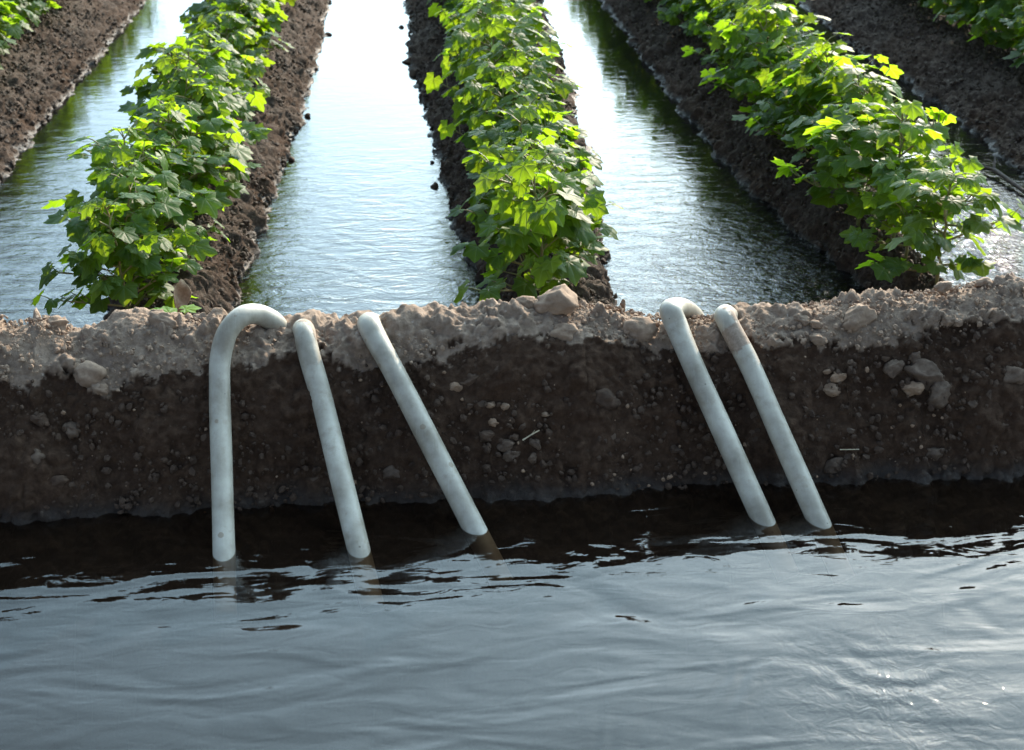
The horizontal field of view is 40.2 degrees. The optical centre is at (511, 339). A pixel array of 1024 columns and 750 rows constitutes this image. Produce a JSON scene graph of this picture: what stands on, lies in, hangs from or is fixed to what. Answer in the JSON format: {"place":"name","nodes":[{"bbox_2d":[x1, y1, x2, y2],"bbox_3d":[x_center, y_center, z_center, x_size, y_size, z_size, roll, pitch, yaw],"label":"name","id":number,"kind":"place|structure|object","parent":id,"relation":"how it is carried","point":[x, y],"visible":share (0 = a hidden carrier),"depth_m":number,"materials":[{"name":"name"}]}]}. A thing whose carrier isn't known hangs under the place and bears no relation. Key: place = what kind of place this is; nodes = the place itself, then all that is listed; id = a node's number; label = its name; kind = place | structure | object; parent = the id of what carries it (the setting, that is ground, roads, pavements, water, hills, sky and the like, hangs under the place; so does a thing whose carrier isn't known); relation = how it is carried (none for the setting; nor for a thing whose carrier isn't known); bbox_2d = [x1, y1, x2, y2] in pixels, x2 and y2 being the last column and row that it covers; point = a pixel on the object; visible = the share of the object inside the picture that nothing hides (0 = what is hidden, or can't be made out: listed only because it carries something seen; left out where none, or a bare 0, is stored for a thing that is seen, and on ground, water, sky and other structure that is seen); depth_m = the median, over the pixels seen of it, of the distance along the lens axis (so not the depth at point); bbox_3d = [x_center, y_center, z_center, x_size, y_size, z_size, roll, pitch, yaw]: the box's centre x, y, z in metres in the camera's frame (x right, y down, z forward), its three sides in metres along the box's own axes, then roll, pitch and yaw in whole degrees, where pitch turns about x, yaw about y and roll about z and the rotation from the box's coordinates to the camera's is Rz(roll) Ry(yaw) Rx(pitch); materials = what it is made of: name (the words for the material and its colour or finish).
{"place":"outdoors","nodes":[
{"label":"outdoors","id":0,"kind":"place"},
{"bbox_2d":[0,272,1023,749],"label":"earth bank","id":1,"kind":"structure","parent":0,"point":[644,616],"depth_m":2.43,"materials":[{"name":"soil"}]},
{"bbox_2d":[45,315,68,332],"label":"clod","id":2,"kind":"object","parent":1,"relation":"on","point":[57,321],"visible":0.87,"depth_m":2.48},
{"bbox_2d":[62,421,80,438],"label":"stone","id":3,"kind":"object","parent":1,"relation":"on","point":[73,431],"visible":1,"depth_m":2.40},
{"bbox_2d":[74,360,106,387],"bbox_3d":[-0.734,0.063,2.425,0.063,0.053,0.045,11,39,11],"label":"clod","id":4,"kind":"object","parent":1,"relation":"on","point":[88,373],"visible":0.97,"depth_m":2.41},
{"bbox_2d":[147,311,176,328],"bbox_3d":[-0.617,-0.030,2.470,0.055,0.041,0.035,17,30,32],"label":"clod","id":5,"kind":"object","parent":1,"relation":"on","point":[157,318],"visible":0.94,"depth_m":2.46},
{"bbox_2d":[150,304,200,314],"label":"weed","id":6,"kind":"object","parent":1,"relation":"on","point":[193,308],"visible":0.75,"depth_m":2.83,"materials":[{"name":"green plant"}]},
{"bbox_2d":[209,303,286,620],"bbox_3d":[-0.400,0.074,2.720,0.148,0.472,1.190,5,26,10],"label":"siphon tube","id":7,"kind":"object","parent":1,"relation":"on","point":[235,322],"visible":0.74,"depth_m":2.36,"materials":[{"name":"plastic"}]},
{"bbox_2d":[292,319,384,612],"bbox_3d":[-0.330,0.092,2.723,0.156,0.439,1.163,-2,25,-4],"label":"siphon tube","id":8,"kind":"object","parent":1,"relation":"on","point":[368,588],"visible":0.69,"depth_m":2.36,"materials":[{"name":"plastic"}]},
{"bbox_2d":[383,465,399,478],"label":"stone","id":9,"kind":"object","parent":1,"relation":"on","point":[391,471],"visible":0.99,"depth_m":2.43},
{"bbox_2d":[357,312,513,590],"bbox_3d":[-0.194,0.075,2.752,0.224,0.445,1.111,-4,25,-8],"label":"siphon tube","id":10,"kind":"object","parent":1,"relation":"on","point":[493,565],"visible":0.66,"depth_m":2.39,"materials":[{"name":"plastic"}]},
{"bbox_2d":[0,330,965,512],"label":"pale grit","id":11,"kind":"object","parent":1,"relation":"on","point":[622,456],"visible":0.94,"depth_m":2.48,"materials":[{"name":"beige stone"}]},
{"bbox_2d":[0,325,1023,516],"bbox_3d":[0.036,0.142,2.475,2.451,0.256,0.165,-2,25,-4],"label":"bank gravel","id":12,"kind":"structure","parent":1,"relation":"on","point":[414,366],"depth_m":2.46,"materials":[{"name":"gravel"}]},
{"bbox_2d":[0,281,1023,395],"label":"dry crumbs","id":13,"kind":"object","parent":1,"relation":"on","point":[14,323],"visible":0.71,"depth_m":2.53,"materials":[{"name":"soil"}]},
{"bbox_2d":[508,296,535,308],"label":"clod","id":14,"kind":"object","parent":1,"relation":"on","point":[527,302],"visible":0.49,"depth_m":2.53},
{"bbox_2d":[534,284,577,314],"bbox_3d":[0.081,-0.074,2.525,0.080,0.055,0.062,7,26,14],"label":"clod","id":15,"kind":"object","parent":1,"relation":"on","point":[560,299],"visible":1,"depth_m":2.51,"materials":[{"name":"soil"}]},
{"bbox_2d":[550,323,578,340],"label":"clod","id":16,"kind":"object","parent":1,"relation":"on","point":[563,331],"visible":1,"depth_m":2.49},
{"bbox_2d":[595,388,620,409],"bbox_3d":[0.164,0.105,2.475,0.057,0.044,0.042,-4,25,-9],"label":"stone","id":17,"kind":"object","parent":1,"relation":"on","point":[606,398],"visible":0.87,"depth_m":2.46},
{"bbox_2d":[622,316,657,341],"bbox_3d":[0.231,-0.016,2.529,0.059,0.053,0.049,12,28,24],"label":"clod","id":18,"kind":"object","parent":1,"relation":"on","point":[643,329],"visible":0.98,"depth_m":2.51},
{"bbox_2d":[659,297,798,581],"bbox_3d":[0.347,0.054,2.790,0.195,0.452,1.125,-2,25,-4],"label":"siphon tube","id":19,"kind":"object","parent":1,"relation":"on","point":[675,312],"visible":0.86,"depth_m":2.43,"materials":[{"name":"plastic"}]},
{"bbox_2d":[714,305,854,583],"bbox_3d":[0.440,0.061,2.793,0.175,0.436,1.142,-2,25,-4],"label":"siphon tube","id":20,"kind":"object","parent":1,"relation":"on","point":[804,489],"visible":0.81,"depth_m":2.43,"materials":[{"name":"plastic"}]},
{"bbox_2d":[809,333,827,345],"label":"clod","id":21,"kind":"object","parent":1,"relation":"on","point":[818,339],"visible":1,"depth_m":2.53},
{"bbox_2d":[823,383,840,396],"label":"stone","id":22,"kind":"object","parent":1,"relation":"on","point":[829,391],"visible":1,"depth_m":2.51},
{"bbox_2d":[824,457,843,473],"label":"stone","id":23,"kind":"object","parent":1,"relation":"on","point":[831,465],"visible":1,"depth_m":2.49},
{"bbox_2d":[842,303,877,331],"bbox_3d":[0.631,-0.041,2.556,0.070,0.055,0.049,-11,31,-27],"label":"clod","id":24,"kind":"object","parent":1,"relation":"on","point":[858,316],"visible":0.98,"depth_m":2.54,"materials":[{"name":"soil"}]},
{"bbox_2d":[882,359,904,378],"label":"stone","id":25,"kind":"object","parent":1,"relation":"on","point":[892,368],"visible":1,"depth_m":2.52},
{"bbox_2d":[901,381,924,396],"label":"stone","id":26,"kind":"object","parent":1,"relation":"on","point":[912,388],"visible":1,"depth_m":2.51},
{"bbox_2d":[903,358,944,390],"bbox_3d":[0.745,0.063,2.531,0.082,0.059,0.048,14,38,3],"label":"stone","id":27,"kind":"object","parent":1,"relation":"on","point":[923,370],"visible":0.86,"depth_m":2.51,"materials":[{"name":"stone"}]},
{"bbox_2d":[926,381,950,408],"bbox_3d":[0.768,0.098,2.524,0.055,0.052,0.039,-24,25,-24],"label":"stone","id":28,"kind":"object","parent":1,"relation":"on","point":[939,390],"visible":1,"depth_m":2.51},
{"bbox_2d":[934,281,951,293],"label":"clod","id":29,"kind":"object","parent":1,"relation":"on","point":[943,286],"visible":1,"depth_m":2.58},
{"bbox_2d":[1003,366,1023,383],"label":"stone","id":30,"kind":"object","parent":1,"relation":"on","point":[1014,374],"visible":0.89,"depth_m":2.51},
{"bbox_2d":[0,0,1023,327],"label":"furrow water","id":31,"kind":"structure","parent":0,"point":[358,214],"depth_m":4.45,"materials":[{"name":"liquid"}]},
{"bbox_2d":[983,156,1023,192],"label":"twig","id":32,"kind":"object","parent":31,"relation":"on","point":[995,170],"visible":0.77,"depth_m":4.56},
{"bbox_2d":[0,0,1023,319],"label":"field ground","id":33,"kind":"structure","parent":0,"point":[204,282],"depth_m":5.23,"materials":[{"name":"soil"}]},
{"bbox_2d":[0,38,16,69],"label":"cotton plant","id":34,"kind":"object","parent":33,"relation":"on","point":[4,46],"visible":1,"depth_m":5.11,"materials":[{"name":"green plant"}]},
{"bbox_2d":[0,4,19,36],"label":"cotton plant","id":35,"kind":"object","parent":33,"relation":"on","point":[13,10],"visible":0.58,"depth_m":5.32,"materials":[{"name":"green plant"}]},
{"bbox_2d":[0,0,32,40],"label":"cotton plant","id":36,"kind":"object","parent":33,"relation":"on","point":[16,32],"visible":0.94,"depth_m":5.25,"materials":[{"name":"green plant"}]},
{"bbox_2d":[0,1,37,27],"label":"cotton plant","id":37,"kind":"object","parent":33,"relation":"on","point":[14,18],"visible":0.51,"depth_m":5.49,"materials":[{"name":"green plant"}]},
{"bbox_2d":[0,0,46,30],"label":"cotton plant","id":38,"kind":"object","parent":33,"relation":"on","point":[34,8],"visible":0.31,"depth_m":5.68,"materials":[{"name":"green plant"}]},
{"bbox_2d":[31,192,202,314],"bbox_3d":[-0.914,-0.165,3.203,0.305,0.356,0.335,15,29,29],"label":"cotton plant","id":39,"kind":"object","parent":33,"relation":"on","point":[146,251],"visible":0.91,"depth_m":3.15,"materials":[{"name":"green plant"}]},
{"bbox_2d":[39,167,217,312],"bbox_3d":[-0.896,-0.227,3.312,0.413,0.392,0.347,-1,25,-2],"label":"cotton plant","id":40,"kind":"object","parent":33,"relation":"on","point":[169,208],"visible":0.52,"depth_m":3.23,"materials":[{"name":"green plant"}]},
{"bbox_2d":[41,116,224,252],"bbox_3d":[-0.941,-0.334,3.487,0.453,0.430,0.381,-7,26,-15],"label":"cotton plant","id":41,"kind":"object","parent":33,"relation":"on","point":[101,152],"visible":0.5,"depth_m":3.42,"materials":[{"name":"green plant"}]},
{"bbox_2d":[70,152,228,275],"bbox_3d":[-0.905,-0.265,3.399,0.393,0.373,0.330,1,25,1],"label":"cotton plant","id":42,"kind":"object","parent":33,"relation":"on","point":[177,237],"visible":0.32,"depth_m":3.33,"materials":[{"name":"green plant"}]},
{"bbox_2d":[104,133,232,239],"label":"cotton plant","id":43,"kind":"object","parent":33,"relation":"on","point":[176,151],"visible":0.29,"depth_m":3.57,"materials":[{"name":"green plant"}]},
{"bbox_2d":[108,95,252,206],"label":"cotton plant","id":44,"kind":"object","parent":33,"relation":"on","point":[174,116],"visible":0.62,"depth_m":3.71,"materials":[{"name":"green plant"}]},
{"bbox_2d":[130,118,233,194],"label":"cotton plant","id":45,"kind":"object","parent":33,"relation":"on","point":[200,182],"visible":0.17,"depth_m":3.80,"materials":[{"name":"green plant"}]},
{"bbox_2d":[173,279,191,311],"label":"dead leaf","id":46,"kind":"object","parent":33,"relation":"on","point":[182,293],"visible":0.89,"depth_m":3.21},
{"bbox_2d":[122,48,254,149],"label":"cotton plant","id":47,"kind":"object","parent":33,"relation":"on","point":[160,63],"visible":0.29,"depth_m":4.14,"materials":[{"name":"green plant"}]},
{"bbox_2d":[115,62,262,181],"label":"cotton plant","id":48,"kind":"object","parent":33,"relation":"on","point":[131,109],"visible":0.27,"depth_m":4.02,"materials":[{"name":"green plant"}]},
{"bbox_2d":[119,28,266,132],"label":"cotton plant","id":49,"kind":"object","parent":33,"relation":"on","point":[210,61],"visible":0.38,"depth_m":4.26,"materials":[{"name":"green plant"}]},
{"bbox_2d":[119,81,271,182],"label":"cotton plant","id":50,"kind":"object","parent":33,"relation":"on","point":[215,108],"visible":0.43,"depth_m":3.94,"materials":[{"name":"green plant"}]},
{"bbox_2d":[153,32,258,79],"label":"cotton plant","id":51,"kind":"object","parent":33,"relation":"on","point":[204,38],"visible":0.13,"depth_m":4.68,"materials":[{"name":"green plant"}]},
{"bbox_2d":[166,26,266,95],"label":"cotton plant","id":52,"kind":"object","parent":33,"relation":"on","point":[259,70],"visible":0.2,"depth_m":4.80,"materials":[{"name":"green plant"}]},
{"bbox_2d":[169,49,268,105],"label":"cotton plant","id":53,"kind":"object","parent":33,"relation":"on","point":[235,68],"visible":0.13,"depth_m":4.47,"materials":[{"name":"green plant"}]},
{"bbox_2d":[183,3,262,63],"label":"cotton plant","id":54,"kind":"object","parent":33,"relation":"on","point":[189,28],"visible":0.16,"depth_m":5.04,"materials":[{"name":"green plant"}]},
{"bbox_2d":[179,0,271,46],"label":"cotton plant","id":55,"kind":"object","parent":33,"relation":"on","point":[183,17],"visible":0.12,"depth_m":5.29,"materials":[{"name":"green plant"}]},
{"bbox_2d":[193,55,270,107],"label":"cotton plant","id":56,"kind":"object","parent":33,"relation":"on","point":[248,87],"visible":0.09,"depth_m":4.56,"materials":[{"name":"green plant"}]},
{"bbox_2d":[181,0,284,28],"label":"cotton plant","id":57,"kind":"object","parent":33,"relation":"on","point":[267,11],"visible":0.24,"depth_m":5.47,"materials":[{"name":"green plant"}]},
{"bbox_2d":[192,11,280,81],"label":"cotton plant","id":58,"kind":"object","parent":33,"relation":"on","point":[231,22],"visible":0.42,"depth_m":4.88,"materials":[{"name":"green plant"}]},
{"bbox_2d":[183,0,293,60],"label":"cotton plant","id":59,"kind":"object","parent":33,"relation":"on","point":[269,24],"visible":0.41,"depth_m":5.21,"materials":[{"name":"green plant"}]},
{"bbox_2d":[433,28,492,60],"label":"cotton plant","id":60,"kind":"object","parent":33,"relation":"on","point":[448,43],"visible":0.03,"depth_m":4.87,"materials":[{"name":"green plant"}]},
{"bbox_2d":[428,0,544,31],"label":"cotton plant","id":61,"kind":"object","parent":33,"relation":"on","point":[433,9],"visible":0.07,"depth_m":5.74,"materials":[{"name":"green plant"}]},
{"bbox_2d":[434,0,549,75],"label":"cotton plant","id":62,"kind":"object","parent":33,"relation":"on","point":[464,9],"visible":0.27,"depth_m":4.97,"materials":[{"name":"green plant"}]},
{"bbox_2d":[424,9,560,125],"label":"cotton plant","id":63,"kind":"object","parent":33,"relation":"on","point":[523,35],"visible":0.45,"depth_m":4.44,"materials":[{"name":"green plant"}]},
{"bbox_2d":[438,61,564,170],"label":"cotton plant","id":64,"kind":"object","parent":33,"relation":"on","point":[532,84],"visible":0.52,"depth_m":4.08,"materials":[{"name":"green plant"}]},
{"bbox_2d":[443,0,559,43],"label":"cotton plant","id":65,"kind":"object","parent":33,"relation":"on","point":[539,38],"visible":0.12,"depth_m":5.19,"materials":[{"name":"green plant"}]},
{"bbox_2d":[440,0,572,117],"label":"cotton plant","id":66,"kind":"object","parent":33,"relation":"on","point":[472,25],"visible":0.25,"depth_m":4.58,"materials":[{"name":"green plant"}]},
{"bbox_2d":[453,47,578,133],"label":"cotton plant","id":67,"kind":"object","parent":33,"relation":"on","point":[543,50],"visible":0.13,"depth_m":4.38,"materials":[{"name":"green plant"}]},
{"bbox_2d":[452,41,583,153],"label":"cotton plant","id":68,"kind":"object","parent":33,"relation":"on","point":[543,68],"visible":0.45,"depth_m":4.22,"materials":[{"name":"green plant"}]},
{"bbox_2d":[447,135,600,261],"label":"cotton plant","id":69,"kind":"object","parent":33,"relation":"on","point":[509,154],"visible":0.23,"depth_m":3.47,"materials":[{"name":"green plant"}]},
{"bbox_2d":[465,103,592,194],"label":"cotton plant","id":70,"kind":"object","parent":33,"relation":"on","point":[529,113],"visible":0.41,"depth_m":3.74,"materials":[{"name":"green plant"}]},
{"bbox_2d":[470,84,588,189],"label":"cotton plant","id":71,"kind":"object","parent":33,"relation":"on","point":[544,104],"visible":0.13,"depth_m":3.96,"materials":[{"name":"green plant"}]},
{"bbox_2d":[460,132,603,224],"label":"cotton plant","id":72,"kind":"object","parent":33,"relation":"on","point":[485,150],"visible":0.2,"depth_m":3.59,"materials":[{"name":"green plant"}]},
{"bbox_2d":[450,147,617,302],"bbox_3d":[0.041,-0.224,3.245,0.381,0.446,0.419,5,26,11],"label":"cotton plant","id":73,"kind":"object","parent":33,"relation":"on","point":[552,216],"visible":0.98,"depth_m":3.18,"materials":[{"name":"green plant"}]},
{"bbox_2d":[472,106,602,178],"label":"cotton plant","id":74,"kind":"object","parent":33,"relation":"on","point":[565,125],"visible":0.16,"depth_m":3.90,"materials":[{"name":"green plant"}]},
{"bbox_2d":[474,149,623,295],"bbox_3d":[0.056,-0.274,3.407,0.340,0.381,0.360,20,32,37],"label":"cotton plant","id":75,"kind":"object","parent":33,"relation":"on","point":[583,181],"visible":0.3,"depth_m":3.34,"materials":[{"name":"green plant"}]},
{"bbox_2d":[657,0,711,25],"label":"cotton plant","id":76,"kind":"object","parent":33,"relation":"on","point":[675,21],"visible":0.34,"depth_m":5.84,"materials":[{"name":"green plant"}]},
{"bbox_2d":[665,0,710,21],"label":"cotton plant","id":77,"kind":"object","parent":33,"relation":"on","point":[674,10],"visible":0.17,"depth_m":5.66,"materials":[{"name":"green plant"}]},
{"bbox_2d":[679,0,725,46],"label":"cotton plant","id":78,"kind":"object","parent":33,"relation":"on","point":[684,3],"visible":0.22,"depth_m":5.58,"materials":[{"name":"green plant"}]},
{"bbox_2d":[684,0,750,41],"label":"cotton plant","id":79,"kind":"object","parent":33,"relation":"on","point":[694,27],"visible":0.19,"depth_m":5.48,"materials":[{"name":"green plant"}]},
{"bbox_2d":[681,0,775,65],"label":"cotton plant","id":80,"kind":"object","parent":33,"relation":"on","point":[700,17],"visible":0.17,"depth_m":5.22,"materials":[{"name":"green plant"}]},
{"bbox_2d":[695,0,779,45],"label":"cotton plant","id":81,"kind":"object","parent":33,"relation":"on","point":[715,16],"visible":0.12,"depth_m":5.37,"materials":[{"name":"green plant"}]},
{"bbox_2d":[707,3,770,88],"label":"cotton plant","id":82,"kind":"object","parent":33,"relation":"on","point":[714,43],"visible":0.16,"depth_m":4.93,"materials":[{"name":"green plant"}]},
{"bbox_2d":[700,4,802,98],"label":"cotton plant","id":83,"kind":"object","parent":33,"relation":"on","point":[733,36],"visible":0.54,"depth_m":4.64,"materials":[{"name":"green plant"}]},
{"bbox_2d":[704,0,801,70],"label":"cotton plant","id":84,"kind":"object","parent":33,"relation":"on","point":[735,4],"visible":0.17,"depth_m":5.04,"materials":[{"name":"green plant"}]},
{"bbox_2d":[698,0,830,100],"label":"cotton plant","id":85,"kind":"object","parent":33,"relation":"on","point":[748,17],"visible":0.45,"depth_m":4.72,"materials":[{"name":"green plant"}]},
{"bbox_2d":[733,45,822,118],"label":"cotton plant","id":86,"kind":"object","parent":33,"relation":"on","point":[750,86],"visible":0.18,"depth_m":4.54,"materials":[{"name":"green plant"}]},
{"bbox_2d":[732,57,842,152],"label":"cotton plant","id":87,"kind":"object","parent":33,"relation":"on","point":[779,109],"visible":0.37,"depth_m":4.27,"materials":[{"name":"green plant"}]},
{"bbox_2d":[745,45,864,149],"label":"cotton plant","id":88,"kind":"object","parent":33,"relation":"on","point":[798,82],"visible":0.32,"depth_m":4.16,"materials":[{"name":"green plant"}]},
{"bbox_2d":[751,22,881,134],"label":"cotton plant","id":89,"kind":"object","parent":33,"relation":"on","point":[762,77],"visible":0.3,"depth_m":4.36,"materials":[{"name":"green plant"}]},
{"bbox_2d":[772,98,919,226],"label":"cotton plant","id":90,"kind":"object","parent":33,"relation":"on","point":[820,193],"visible":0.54,"depth_m":3.75,"materials":[{"name":"green plant"}]},
{"bbox_2d":[784,54,920,160],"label":"cotton plant","id":91,"kind":"object","parent":33,"relation":"on","point":[839,78],"visible":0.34,"depth_m":4.01,"materials":[{"name":"green plant"}]},
{"bbox_2d":[780,74,945,193],"bbox_3d":[0.993,-0.534,3.940,0.389,0.406,0.476,-21,32,-38],"label":"cotton plant","id":92,"kind":"object","parent":33,"relation":"on","point":[884,96],"visible":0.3,"depth_m":3.90,"materials":[{"name":"green plant"}]},
{"bbox_2d":[839,152,962,259],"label":"cotton plant","id":93,"kind":"object","parent":33,"relation":"on","point":[859,238],"visible":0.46,"depth_m":3.53,"materials":[{"name":"green plant"}]},
{"bbox_2d":[830,98,985,241],"bbox_3d":[1.018,-0.414,3.640,0.420,0.444,0.397,11,27,22],"label":"cotton plant","id":94,"kind":"object","parent":33,"relation":"on","point":[918,138],"visible":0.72,"depth_m":3.62,"materials":[{"name":"green plant"}]},
{"bbox_2d":[855,145,1023,284],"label":"cotton plant","id":95,"kind":"object","parent":33,"relation":"on","point":[950,197],"visible":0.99,"depth_m":3.33,"materials":[{"name":"green plant"}]},
{"bbox_2d":[922,0,978,15],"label":"cotton plant","id":96,"kind":"object","parent":33,"relation":"on","point":[937,6],"visible":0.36,"depth_m":5.94,"materials":[{"name":"green plant"}]},
{"bbox_2d":[945,0,985,23],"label":"cotton plant","id":97,"kind":"object","parent":33,"relation":"on","point":[971,11],"visible":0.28,"depth_m":5.70,"materials":[{"name":"green plant"}]},
{"bbox_2d":[933,0,998,29],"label":"cotton plant","id":98,"kind":"object","parent":33,"relation":"on","point":[951,18],"visible":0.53,"depth_m":5.66,"materials":[{"name":"green plant"}]},
{"bbox_2d":[967,0,1019,49],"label":"cotton plant","id":99,"kind":"object","parent":33,"relation":"on","point":[984,37],"visible":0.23,"depth_m":5.53,"materials":[{"name":"green plant"}]},
{"bbox_2d":[967,0,1023,46],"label":"cotton plant","id":100,"kind":"object","parent":33,"relation":"on","point":[976,30],"visible":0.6,"depth_m":5.42,"materials":[{"name":"green plant"}]},
{"bbox_2d":[985,0,1023,49],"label":"cotton plant","id":101,"kind":"object","parent":33,"relation":"on","point":[994,11],"visible":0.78,"depth_m":5.34,"materials":[{"name":"green plant"}]},
{"bbox_2d":[999,0,1023,54],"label":"cotton plant","id":102,"kind":"object","parent":33,"relation":"on","point":[1019,41],"visible":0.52,"depth_m":5.19,"materials":[{"name":"green plant"}]},
{"bbox_2d":[1003,15,1023,67],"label":"cotton plant","id":103,"kind":"object","parent":33,"relation":"on","point":[1015,53],"visible":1,"depth_m":5.14,"materials":[{"name":"green plant"}]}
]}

